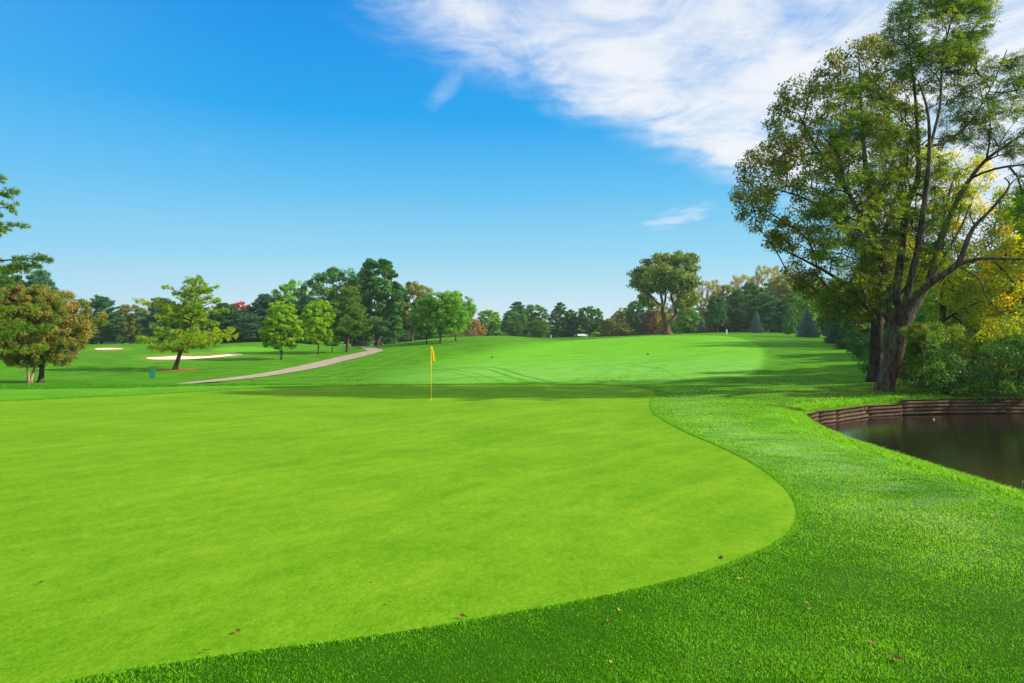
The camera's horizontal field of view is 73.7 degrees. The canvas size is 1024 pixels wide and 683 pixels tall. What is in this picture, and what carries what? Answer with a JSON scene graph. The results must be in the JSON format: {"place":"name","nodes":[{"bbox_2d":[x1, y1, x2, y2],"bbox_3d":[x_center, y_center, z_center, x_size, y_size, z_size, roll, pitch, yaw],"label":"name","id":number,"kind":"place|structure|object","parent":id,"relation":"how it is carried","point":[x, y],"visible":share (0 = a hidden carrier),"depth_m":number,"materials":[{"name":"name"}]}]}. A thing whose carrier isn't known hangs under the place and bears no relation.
{"place":"outdoors","nodes":[
{"label":"outdoors","id":0,"kind":"place"},
{"bbox_2d":[0,383,391,388],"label":"ridge grass","id":1,"kind":"structure","parent":0,"point":[45,385],"depth_m":37.00,"materials":[{"name":"green plant"}]},
{"bbox_2d":[175,347,382,383],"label":"cart path","id":2,"kind":"structure","parent":0,"point":[369,351],"depth_m":69.05,"materials":[{"name":"concrete"}]},
{"bbox_2d":[0,332,1023,682],"bbox_3d":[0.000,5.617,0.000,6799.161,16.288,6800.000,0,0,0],"label":"ground","id":3,"kind":"structure","parent":0,"point":[770,358],"depth_m":7.59,"materials":[{"name":"green plant"}]},
{"bbox_2d":[0,265,23,291],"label":"broadleaf tree","id":4,"kind":"object","parent":3,"relation":"on","point":[18,278],"visible":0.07,"depth_m":87.65,"materials":[{"name":"green plant"}]},
{"bbox_2d":[0,173,55,354],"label":"pine tree","id":5,"kind":"object","parent":3,"relation":"on","point":[17,266],"visible":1,"depth_m":40.27,"materials":[{"name":"green plant"}]},
{"bbox_2d":[0,284,82,382],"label":"tree","id":6,"kind":"object","parent":3,"relation":"on","point":[62,343],"visible":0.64,"depth_m":43.66,"materials":[{"name":"green plant"}]},
{"bbox_2d":[16,269,68,338],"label":"pine tree","id":7,"kind":"object","parent":3,"relation":"on","point":[38,276],"visible":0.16,"depth_m":83.59,"materials":[{"name":"green plant"}]},
{"bbox_2d":[0,286,109,382],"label":"tree","id":8,"kind":"object","parent":3,"relation":"on","point":[85,328],"visible":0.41,"depth_m":45.90,"materials":[{"name":"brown plant"}]},
{"bbox_2d":[83,294,126,343],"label":"pine tree","id":9,"kind":"object","parent":3,"relation":"on","point":[101,303],"visible":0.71,"depth_m":149.36,"materials":[{"name":"green plant"}]},
{"bbox_2d":[94,328,123,343],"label":"shrub","id":10,"kind":"object","parent":3,"relation":"on","point":[114,341],"visible":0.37,"depth_m":160.40,"materials":[{"name":"green plant"}]},
{"bbox_2d":[117,329,135,343],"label":"shrub","id":11,"kind":"object","parent":3,"relation":"on","point":[125,339],"visible":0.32,"depth_m":171.27,"materials":[{"name":"green plant"}]},
{"bbox_2d":[113,304,148,343],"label":"broadleaf tree","id":12,"kind":"object","parent":3,"relation":"on","point":[132,330],"visible":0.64,"depth_m":163.47,"materials":[{"name":"green plant"}]},
{"bbox_2d":[134,296,195,341],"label":"pine tree","id":13,"kind":"object","parent":3,"relation":"on","point":[149,319],"visible":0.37,"depth_m":147.21,"materials":[{"name":"green plant"}]},
{"bbox_2d":[159,368,196,370],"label":"pine straw","id":14,"kind":"object","parent":3,"relation":"on","point":[179,369],"visible":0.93,"depth_m":66.09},
{"bbox_2d":[132,273,238,369],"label":"pine tree","id":15,"kind":"object","parent":3,"relation":"on","point":[179,312],"visible":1,"depth_m":65.12,"materials":[{"name":"green plant"}]},
{"bbox_2d":[147,354,242,359],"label":"sand bunker","id":16,"kind":"object","parent":3,"relation":"on","point":[182,357],"visible":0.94,"depth_m":88.50},
{"bbox_2d":[201,303,249,342],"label":"pine tree","id":17,"kind":"object","parent":3,"relation":"on","point":[225,319],"visible":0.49,"depth_m":140.31,"materials":[{"name":"green plant"}]},
{"bbox_2d":[231,301,254,342],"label":"broadleaf tree","id":18,"kind":"object","parent":3,"relation":"on","point":[237,305],"visible":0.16,"depth_m":154.38,"materials":[{"name":"brown plant"}]},
{"bbox_2d":[227,313,262,341],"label":"pine tree","id":19,"kind":"object","parent":3,"relation":"on","point":[251,322],"visible":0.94,"depth_m":137.25,"materials":[{"name":"green plant"}]},
{"bbox_2d":[239,294,292,337],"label":"pine tree","id":20,"kind":"object","parent":3,"relation":"on","point":[260,305],"visible":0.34,"depth_m":146.18,"materials":[{"name":"green plant"}]},
{"bbox_2d":[257,301,303,359],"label":"maple tree","id":21,"kind":"object","parent":3,"relation":"on","point":[278,311],"visible":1,"depth_m":81.95,"materials":[{"name":"green plant"}]},
{"bbox_2d":[271,279,309,308],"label":"broadleaf tree","id":22,"kind":"object","parent":3,"relation":"on","point":[290,296],"visible":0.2,"depth_m":156.24,"materials":[{"name":"green plant"}]},
{"bbox_2d":[284,300,317,343],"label":"pine tree","id":23,"kind":"object","parent":3,"relation":"on","point":[299,313],"visible":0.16,"depth_m":144.68,"materials":[{"name":"green plant"}]},
{"bbox_2d":[300,299,336,353],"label":"maple tree","id":24,"kind":"object","parent":3,"relation":"on","point":[311,324],"visible":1,"depth_m":94.08,"materials":[{"name":"green plant"}]},
{"bbox_2d":[292,266,359,345],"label":"broadleaf tree","id":25,"kind":"object","parent":3,"relation":"on","point":[322,279],"visible":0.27,"depth_m":147.06,"materials":[{"name":"green plant"}]},
{"bbox_2d":[323,318,340,352],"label":"maple tree","id":26,"kind":"object","parent":3,"relation":"on","point":[336,338],"visible":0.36,"depth_m":97.42,"materials":[{"name":"green plant"}]},
{"bbox_2d":[334,277,372,346],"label":"broadleaf tree","id":27,"kind":"object","parent":3,"relation":"on","point":[353,281],"visible":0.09,"depth_m":145.38,"materials":[{"name":"green plant"}]},
{"bbox_2d":[330,284,382,351],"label":"pine tree","id":28,"kind":"object","parent":3,"relation":"on","point":[351,305],"visible":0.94,"depth_m":97.32,"materials":[{"name":"green plant"}]},
{"bbox_2d":[350,338,372,345],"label":"shrub","id":29,"kind":"object","parent":3,"relation":"on","point":[364,343],"visible":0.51,"depth_m":162.17,"materials":[{"name":"green plant"}]},
{"bbox_2d":[353,258,408,345],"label":"oak tree","id":30,"kind":"object","parent":3,"relation":"on","point":[368,281],"visible":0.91,"depth_m":136.92,"materials":[{"name":"green plant"}]},
{"bbox_2d":[373,336,398,344],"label":"shrub","id":31,"kind":"object","parent":3,"relation":"on","point":[385,341],"visible":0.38,"depth_m":168.41,"materials":[{"name":"green plant"}]},
{"bbox_2d":[0,384,795,682],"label":"putting green","id":32,"kind":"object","parent":3,"relation":"on","point":[140,530],"visible":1,"depth_m":8.19,"materials":[{"name":"green plant"}]},
{"bbox_2d":[0,383,803,682],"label":"fringe grass","id":33,"kind":"structure","parent":3,"relation":"on","point":[796,524],"depth_m":5.64,"materials":[{"name":"green plant"}]},
{"bbox_2d":[392,333,413,341],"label":"shrub","id":34,"kind":"object","parent":3,"relation":"on","point":[402,338],"visible":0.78,"depth_m":205.54,"materials":[{"name":"green plant"}]},
{"bbox_2d":[397,281,433,341],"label":"broadleaf tree","id":35,"kind":"object","parent":3,"relation":"on","point":[414,288],"visible":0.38,"depth_m":148.34,"materials":[{"name":"green plant"}]},
{"bbox_2d":[409,331,425,339],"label":"shrub","id":36,"kind":"object","parent":3,"relation":"on","point":[417,335],"visible":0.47,"depth_m":206.81,"materials":[{"name":"green plant"}]},
{"bbox_2d":[407,302,442,343],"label":"oak tree","id":37,"kind":"object","parent":3,"relation":"on","point":[412,325],"visible":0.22,"depth_m":110.88,"materials":[{"name":"green plant"}]},
{"bbox_2d":[407,290,472,343],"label":"oak tree","id":38,"kind":"object","parent":3,"relation":"on","point":[451,304],"visible":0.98,"depth_m":108.26,"materials":[{"name":"green plant"}]},
{"bbox_2d":[441,290,477,340],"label":"oak tree","id":39,"kind":"object","parent":3,"relation":"on","point":[470,307],"visible":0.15,"depth_m":116.54,"materials":[{"name":"green plant"}]},
{"bbox_2d":[463,319,487,335],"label":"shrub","id":40,"kind":"object","parent":3,"relation":"on","point":[477,325],"visible":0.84,"depth_m":184.05,"materials":[{"name":"brown plant"}]},
{"bbox_2d":[477,310,501,333],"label":"broadleaf tree","id":41,"kind":"object","parent":3,"relation":"on","point":[484,320],"visible":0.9,"depth_m":203.39,"materials":[{"name":"green plant"}]},
{"bbox_2d":[500,311,527,332],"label":"broadleaf tree","id":42,"kind":"object","parent":3,"relation":"on","point":[507,319],"visible":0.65,"depth_m":198.81,"materials":[{"name":"green plant"}]},
{"bbox_2d":[507,321,530,335],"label":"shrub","id":43,"kind":"object","parent":3,"relation":"on","point":[516,327],"visible":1,"depth_m":179.34,"materials":[{"name":"green plant"}]},
{"bbox_2d":[506,301,532,335],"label":"broadleaf tree","id":44,"kind":"object","parent":3,"relation":"on","point":[519,308],"visible":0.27,"depth_m":214.25,"materials":[{"name":"green plant"}]},
{"bbox_2d":[526,304,552,330],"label":"broadleaf tree","id":45,"kind":"object","parent":3,"relation":"on","point":[532,310],"visible":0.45,"depth_m":219.91,"materials":[{"name":"green plant"}]},
{"bbox_2d":[526,320,554,337],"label":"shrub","id":46,"kind":"object","parent":3,"relation":"on","point":[538,329],"visible":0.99,"depth_m":185.15,"materials":[{"name":"plant"}]},
{"bbox_2d":[61,376,1023,682],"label":"rough grass","id":47,"kind":"structure","parent":3,"relation":"on","point":[737,618],"depth_m":4.91,"materials":[{"name":"green plant"}]},
{"bbox_2d":[543,325,571,336],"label":"pine tree","id":48,"kind":"object","parent":3,"relation":"on","point":[549,334],"visible":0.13,"depth_m":234.10,"materials":[{"name":"green plant"}]},
{"bbox_2d":[548,302,571,336],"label":"broadleaf tree","id":49,"kind":"object","parent":3,"relation":"on","point":[559,327],"visible":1,"depth_m":213.71,"materials":[{"name":"green plant"}]},
{"bbox_2d":[563,309,580,335],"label":"broadleaf tree","id":50,"kind":"object","parent":3,"relation":"on","point":[573,331],"visible":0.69,"depth_m":216.69,"materials":[{"name":"green plant"}]},
{"bbox_2d":[571,318,605,336],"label":"broadleaf tree","id":51,"kind":"object","parent":3,"relation":"on","point":[595,333],"visible":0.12,"depth_m":231.00,"materials":[{"name":"green plant"}]},
{"bbox_2d":[575,306,603,336],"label":"broadleaf tree","id":52,"kind":"object","parent":3,"relation":"on","point":[582,317],"visible":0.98,"depth_m":214.45,"materials":[{"name":"green plant"}]},
{"bbox_2d":[596,318,622,336],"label":"round tree","id":53,"kind":"object","parent":3,"relation":"on","point":[607,325],"visible":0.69,"depth_m":204.09,"materials":[{"name":"green plant"}]},
{"bbox_2d":[608,323,633,335],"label":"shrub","id":54,"kind":"object","parent":3,"relation":"on","point":[617,329],"visible":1,"depth_m":188.85,"materials":[{"name":"green plant"}]},
{"bbox_2d":[614,307,636,331],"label":"broadleaf tree","id":55,"kind":"object","parent":3,"relation":"on","point":[620,314],"visible":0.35,"depth_m":210.87,"materials":[{"name":"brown plant"}]},
{"bbox_2d":[575,356,683,381],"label":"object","id":56,"kind":"object","parent":3,"relation":"on","point":[628,376],"visible":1,"depth_m":50.57,"materials":[{"name":"green plant"}]},
{"bbox_2d":[625,301,645,335],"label":"broadleaf tree","id":57,"kind":"object","parent":3,"relation":"on","point":[637,317],"visible":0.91,"depth_m":198.41,"materials":[{"name":"green plant"}]},
{"bbox_2d":[639,310,660,334],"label":"round tree","id":58,"kind":"object","parent":3,"relation":"on","point":[649,315],"visible":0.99,"depth_m":180.94,"materials":[{"name":"brown plant"}]},
{"bbox_2d":[645,304,673,332],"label":"broadleaf tree","id":59,"kind":"object","parent":3,"relation":"on","point":[658,317],"visible":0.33,"depth_m":198.23,"materials":[{"name":"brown plant"}]},
{"bbox_2d":[626,250,702,334],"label":"sycamore tree","id":60,"kind":"object","parent":3,"relation":"on","point":[661,276],"visible":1,"depth_m":144.46,"materials":[{"name":"green plant"}]},
{"bbox_2d":[665,293,694,333],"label":"broadleaf tree","id":61,"kind":"object","parent":3,"relation":"on","point":[670,308],"visible":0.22,"depth_m":189.30,"materials":[{"name":"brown plant"}]},
{"bbox_2d":[670,308,704,332],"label":"round tree","id":62,"kind":"object","parent":3,"relation":"on","point":[687,318],"visible":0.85,"depth_m":166.61,"materials":[{"name":"green plant"}]},
{"bbox_2d":[695,319,706,332],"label":"spruce tree","id":63,"kind":"object","parent":3,"relation":"on","point":[702,326],"visible":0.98,"depth_m":159.63,"materials":[{"name":"green plant"}]},
{"bbox_2d":[696,279,724,332],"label":"broadleaf tree","id":64,"kind":"object","parent":3,"relation":"on","point":[705,300],"visible":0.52,"depth_m":187.34,"materials":[{"name":"brown plant"}]},
{"bbox_2d":[707,295,728,332],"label":"maple tree","id":65,"kind":"object","parent":3,"relation":"on","point":[717,315],"visible":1,"depth_m":153.02,"materials":[{"name":"green plant"}]},
{"bbox_2d":[703,301,732,330],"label":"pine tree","id":66,"kind":"object","parent":3,"relation":"on","point":[714,326],"visible":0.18,"depth_m":170.81,"materials":[{"name":"green plant"}]},
{"bbox_2d":[711,284,737,326],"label":"broadleaf tree","id":67,"kind":"object","parent":3,"relation":"on","point":[729,289],"visible":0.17,"depth_m":188.07,"materials":[{"name":"brown plant"}]},
{"bbox_2d":[725,288,751,331],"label":"pine tree","id":68,"kind":"object","parent":3,"relation":"on","point":[737,306],"visible":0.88,"depth_m":167.17,"materials":[{"name":"green plant"}]},
{"bbox_2d":[729,274,751,329],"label":"broadleaf tree","id":69,"kind":"object","parent":3,"relation":"on","point":[737,280],"visible":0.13,"depth_m":203.74,"materials":[{"name":"yellow plant"}]},
{"bbox_2d":[729,282,772,329],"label":"broadleaf tree","id":70,"kind":"object","parent":3,"relation":"on","point":[749,288],"visible":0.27,"depth_m":173.52,"materials":[{"name":"green plant"}]},
{"bbox_2d":[748,311,764,332],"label":"spruce tree","id":71,"kind":"object","parent":3,"relation":"on","point":[756,326],"visible":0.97,"depth_m":147.64,"materials":[{"name":"green plant"}]},
{"bbox_2d":[743,293,776,330],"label":"pine tree","id":72,"kind":"object","parent":3,"relation":"on","point":[765,301],"visible":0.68,"depth_m":158.48,"materials":[{"name":"green plant"}]},
{"bbox_2d":[750,265,782,331],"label":"broadleaf tree","id":73,"kind":"object","parent":3,"relation":"on","point":[757,277],"visible":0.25,"depth_m":193.69,"materials":[{"name":"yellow plant"}]},
{"bbox_2d":[763,275,793,332],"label":"broadleaf tree","id":74,"kind":"object","parent":3,"relation":"on","point":[777,285],"visible":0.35,"depth_m":175.28,"materials":[{"name":"brown plant"}]},
{"bbox_2d":[769,299,791,332],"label":"pine tree","id":75,"kind":"object","parent":3,"relation":"on","point":[778,315],"visible":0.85,"depth_m":149.39,"materials":[{"name":"green plant"}]},
{"bbox_2d":[781,308,797,334],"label":"cedar tree","id":76,"kind":"object","parent":3,"relation":"on","point":[787,318],"visible":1,"depth_m":133.61,"materials":[{"name":"green plant"}]},
{"bbox_2d":[784,291,808,330],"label":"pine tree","id":77,"kind":"object","parent":3,"relation":"on","point":[789,296],"visible":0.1,"depth_m":161.05,"materials":[{"name":"green plant"}]},
{"bbox_2d":[785,292,817,325],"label":"broadleaf tree","id":78,"kind":"object","parent":3,"relation":"on","point":[795,306],"visible":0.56,"depth_m":148.81,"materials":[{"name":"green plant"}]},
{"bbox_2d":[795,309,821,337],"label":"spruce tree","id":79,"kind":"object","parent":3,"relation":"on","point":[806,329],"visible":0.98,"depth_m":121.44,"materials":[{"name":"green plant"}]},
{"bbox_2d":[801,276,825,331],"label":"broadleaf tree","id":80,"kind":"object","parent":3,"relation":"on","point":[816,321],"visible":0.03,"depth_m":163.34,"materials":[{"name":"green plant"}]},
{"bbox_2d":[727,32,929,381],"bbox_3d":[16.261,-6.606,34.520,11.473,17.598,7.309,0,0,-40],"label":"maple tree","id":81,"kind":"object","parent":3,"relation":"on","point":[791,145],"visible":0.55,"depth_m":33.45,"materials":[{"name":"green plant"}]},
{"bbox_2d":[818,311,840,335],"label":"pine tree","id":82,"kind":"object","parent":3,"relation":"on","point":[823,326],"visible":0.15,"depth_m":112.15,"materials":[{"name":"green plant"}]},
{"bbox_2d":[823,314,843,343],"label":"spruce tree","id":83,"kind":"object","parent":3,"relation":"on","point":[833,331],"visible":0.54,"depth_m":91.71,"materials":[{"name":"green plant"}]},
{"bbox_2d":[832,317,862,348],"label":"spruce tree","id":84,"kind":"object","parent":3,"relation":"on","point":[844,328],"visible":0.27,"depth_m":73.92,"materials":[{"name":"green plant"}]},
{"bbox_2d":[842,318,869,353],"bbox_3d":[31.711,-0.562,61.910,2.862,3.606,2.634,0,0,0],"label":"shrub","id":85,"kind":"object","parent":3,"relation":"on","point":[850,334],"visible":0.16,"depth_m":62.13,"materials":[{"name":"green plant"}]},
{"bbox_2d":[847,322,870,359],"bbox_3d":[28.043,-0.044,54.058,2.583,3.060,2.875,0,0,35],"label":"shrub","id":86,"kind":"object","parent":3,"relation":"on","point":[857,351],"visible":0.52,"depth_m":53.65,"materials":[{"name":"green plant"}]},
{"bbox_2d":[855,331,908,377],"bbox_3d":[20.018,1.032,36.025,4.254,3.386,3.211,0,0,0],"label":"shrub","id":87,"kind":"object","parent":3,"relation":"on","point":[866,355],"visible":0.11,"depth_m":35.75,"materials":[{"name":"green plant"}]},
{"bbox_2d":[857,285,934,334],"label":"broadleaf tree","id":88,"kind":"object","parent":3,"relation":"on","point":[885,328],"visible":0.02,"depth_m":79.56,"materials":[{"name":"green plant"}]},
{"bbox_2d":[780,411,1023,500],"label":"bank grass","id":89,"kind":"structure","parent":3,"relation":"on","point":[803,419],"depth_m":12.79,"materials":[{"name":"green plant"}]},
{"bbox_2d":[789,0,1023,391],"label":"locust tree","id":90,"kind":"object","parent":3,"relation":"on","point":[899,318],"visible":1,"depth_m":29.21,"materials":[{"name":"green plant"}]},
{"bbox_2d":[808,398,1023,423],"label":"retaining wall","id":91,"kind":"structure","parent":3,"relation":"on","point":[953,406],"depth_m":27.53,"materials":[{"name":"brown wood"}]},
{"bbox_2d":[761,391,1018,413],"bbox_3d":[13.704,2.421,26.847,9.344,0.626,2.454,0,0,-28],"label":"wall top grass","id":92,"kind":"structure","parent":91,"relation":"on","point":[807,407],"depth_m":26.85,"materials":[{"name":"green plant"}]},
{"bbox_2d":[888,357,911,393],"bbox_3d":[16.489,1.447,28.987,1.005,1.652,0.442,0,0,0],"label":"dead sapling","id":93,"kind":"object","parent":92,"relation":"on","point":[898,358],"visible":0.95,"depth_m":28.94,"materials":[{"name":"plant"}]},
{"bbox_2d":[905,337,974,396],"bbox_3d":[18.192,1.337,29.054,4.425,3.118,2.600,0,0,-42],"label":"shrub","id":94,"kind":"object","parent":92,"relation":"on","point":[954,378],"visible":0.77,"depth_m":28.41,"materials":[{"name":"green plant"}]},
{"bbox_2d":[964,331,1023,405],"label":"shrub","id":95,"kind":"object","parent":92,"relation":"on","point":[1007,352],"visible":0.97,"depth_m":28.22,"materials":[{"name":"green plant"}]},
{"bbox_2d":[855,231,976,336],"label":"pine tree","id":96,"kind":"object","parent":3,"relation":"on","point":[906,258],"visible":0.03,"depth_m":82.03,"materials":[{"name":"green plant"}]},
{"bbox_2d":[898,319,977,387],"bbox_3d":[19.633,0.719,31.445,3.077,3.462,5.049,0,0,44],"label":"shrub","id":97,"kind":"object","parent":3,"relation":"on","point":[955,340],"visible":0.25,"depth_m":30.84,"materials":[{"name":"green plant"}]},
{"bbox_2d":[901,265,992,335],"bbox_3d":[39.598,-2.918,61.436,10.749,8.370,9.380,0,0,0],"label":"broadleaf tree","id":98,"kind":"object","parent":3,"relation":"on","point":[919,316],"visible":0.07,"depth_m":61.44,"materials":[{"name":"green plant"}]},
{"bbox_2d":[901,130,1023,356],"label":"yellow tree","id":99,"kind":"object","parent":3,"relation":"on","point":[948,287],"visible":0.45,"depth_m":37.42,"materials":[{"name":"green plant"}]},
{"bbox_2d":[946,254,1018,323],"bbox_3d":[40.870,-3.055,56.030,9.212,9.088,8.051,0,0,34],"label":"broadleaf tree","id":100,"kind":"object","parent":3,"relation":"on","point":[961,318],"visible":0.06,"depth_m":56.89,"materials":[{"name":"yellow plant"}]},
{"bbox_2d":[962,326,1008,370],"bbox_3d":[29.456,0.276,41.938,4.524,3.173,5.229,0,0,0],"label":"round tree","id":101,"kind":"object","parent":3,"relation":"on","point":[972,331],"visible":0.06,"depth_m":41.89,"materials":[{"name":"green plant"}]},
{"bbox_2d":[968,218,1023,359],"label":"yellow tree","id":102,"kind":"object","parent":3,"relation":"on","point":[997,279],"visible":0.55,"depth_m":35.09,"materials":[{"name":"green plant"}]},
{"bbox_2d":[975,302,1023,380],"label":"shrub","id":103,"kind":"object","parent":3,"relation":"on","point":[1007,322],"visible":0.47,"depth_m":30.49,"materials":[{"name":"green plant"}]},
{"bbox_2d":[991,185,1023,312],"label":"broadleaf tree","id":104,"kind":"object","parent":3,"relation":"on","point":[1018,215],"visible":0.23,"depth_m":39.45,"materials":[{"name":"yellow plant"}]},
{"bbox_2d":[0,0,1023,342],"label":"sky","id":105,"kind":"structure","parent":0,"point":[498,153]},
{"bbox_2d":[822,414,1023,489],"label":"pond water","id":106,"kind":"structure","parent":0,"point":[989,447],"depth_m":20.76,"materials":[{"name":"black liquid"}]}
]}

